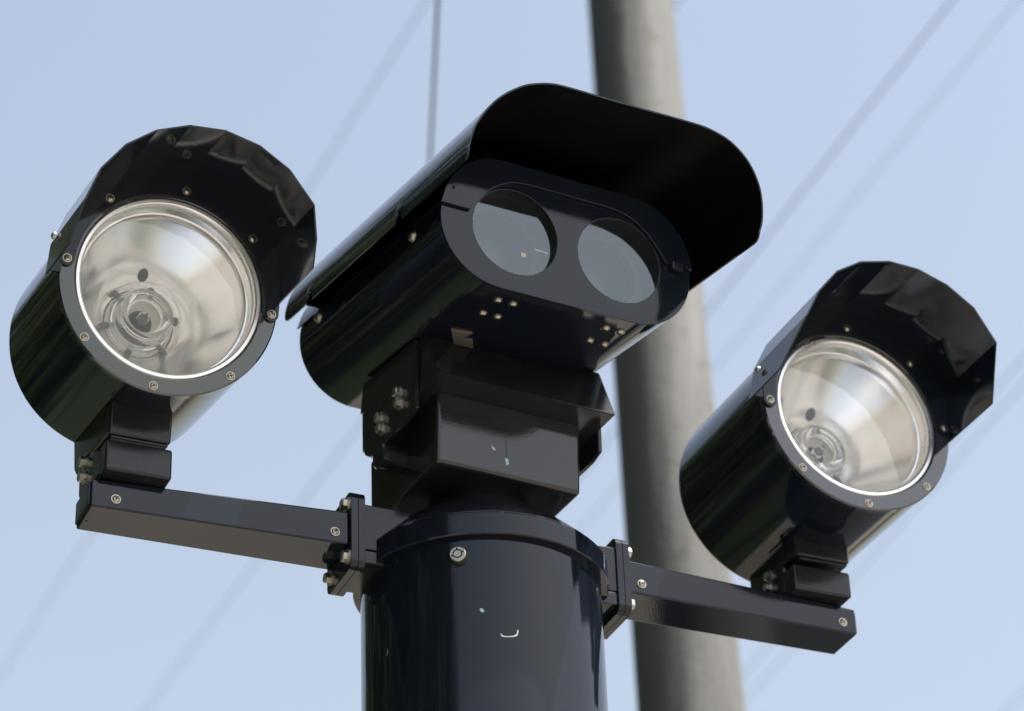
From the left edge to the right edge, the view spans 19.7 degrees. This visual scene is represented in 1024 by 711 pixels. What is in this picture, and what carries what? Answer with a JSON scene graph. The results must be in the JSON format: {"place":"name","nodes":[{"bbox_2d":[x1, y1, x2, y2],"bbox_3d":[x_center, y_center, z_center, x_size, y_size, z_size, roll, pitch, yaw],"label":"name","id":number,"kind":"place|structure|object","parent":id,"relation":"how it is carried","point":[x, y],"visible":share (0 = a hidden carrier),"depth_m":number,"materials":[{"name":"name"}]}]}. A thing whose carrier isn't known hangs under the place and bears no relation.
{"place":"outdoors","nodes":[
{"label":"outdoors","id":0,"kind":"place"},
{"bbox_2d":[0,0,1023,710],"label":"sky","id":1,"kind":"structure","parent":0,"point":[938,608],"materials":[{"name":"blue"}]},
{"label":"ground","id":2,"kind":"structure","parent":0,"visible":0},
{"bbox_2d":[336,493,624,710],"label":"camera post","id":3,"kind":"object","parent":2,"relation":"on","point":[480,602],"visible":0.98,"depth_m":3.21,"materials":[{"name":"black metal"}]},
{"bbox_2d":[75,479,357,594],"bbox_3d":[-0.327,0.184,3.250,0.306,0.097,0.080,11,-35,-20],"label":"support arm","id":4,"kind":"object","parent":3,"relation":"attached to","point":[308,536],"visible":1,"depth_m":3.23},
{"bbox_2d":[9,125,316,497],"bbox_3d":[-0.395,-0.037,3.241,0.270,0.355,0.375,11,-35,-20],"label":"floodlight","id":5,"kind":"object","parent":4,"relation":"on","point":[176,269],"visible":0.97,"depth_m":3.25,"materials":[{"name":"black paint"}]},
{"bbox_2d":[361,335,614,515],"bbox_3d":[-0.036,0.097,3.412,0.248,0.171,0.218,14,-36,-24],"label":"pan tilt mount","id":6,"kind":"object","parent":3,"relation":"on","point":[443,420],"visible":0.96,"depth_m":3.35,"materials":[{"name":"black metal"}]},
{"bbox_2d":[285,83,762,408],"bbox_3d":[0.002,-0.106,3.416,0.368,0.263,0.523,14,-36,-24],"label":"surveillance camera","id":7,"kind":"object","parent":6,"relation":"attached to","point":[562,227],"visible":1,"depth_m":3.33,"materials":[{"name":"black paint"}]},
{"bbox_2d":[604,540,856,653],"bbox_3d":[0.255,0.299,3.469,0.309,0.097,0.080,11,-35,-20],"label":"support arm","id":8,"kind":"object","parent":3,"relation":"attached to","point":[662,596],"visible":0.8,"depth_m":3.45},
{"bbox_2d":[679,261,996,606],"bbox_3d":[0.382,0.119,3.522,0.268,0.337,0.360,11,-35,-20],"label":"floodlight","id":9,"kind":"object","parent":8,"relation":"on","point":[855,403],"visible":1,"depth_m":3.53,"materials":[{"name":"black paint"}]},
{"bbox_2d":[588,0,745,710],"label":"utility pole","id":10,"kind":"object","parent":2,"relation":"on","point":[665,407],"visible":0.48,"depth_m":5.67,"materials":[{"name":"concrete"}]},
{"bbox_2d":[0,0,427,676],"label":"overhead cable","id":11,"kind":"object","parent":10,"relation":"attached to","point":[306,190],"depth_m":11.73,"materials":[{"name":"grey plastic"}]},
{"bbox_2d":[144,0,680,710],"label":"overhead cable","id":12,"kind":"object","parent":10,"relation":"attached to","point":[258,558],"visible":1,"depth_m":13.92,"materials":[{"name":"grey plastic"}]},
{"bbox_2d":[428,0,438,160],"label":"overhead cable","id":13,"kind":"object","parent":10,"relation":"attached to","point":[434,77],"visible":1,"depth_m":5.96,"materials":[{"name":"grey plastic"}]},
{"bbox_2d":[602,0,952,447],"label":"overhead cable","id":14,"kind":"object","parent":10,"relation":"attached to","point":[859,118],"visible":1,"depth_m":9.84,"materials":[{"name":"grey plastic"}]},
{"bbox_2d":[580,0,1017,530],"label":"overhead cable","id":15,"kind":"object","parent":10,"relation":"attached to","point":[841,213],"visible":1,"depth_m":11.77,"materials":[{"name":"grey plastic"}]},
{"bbox_2d":[742,357,1023,675],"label":"overhead cable","id":16,"kind":"object","parent":10,"relation":"attached to","point":[994,391],"depth_m":11.89,"materials":[{"name":"grey plastic"}]},
{"bbox_2d":[745,382,1023,701],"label":"overhead cable","id":17,"kind":"object","parent":10,"relation":"attached to","point":[900,523],"visible":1,"depth_m":12.99,"materials":[{"name":"grey plastic"}]}
]}

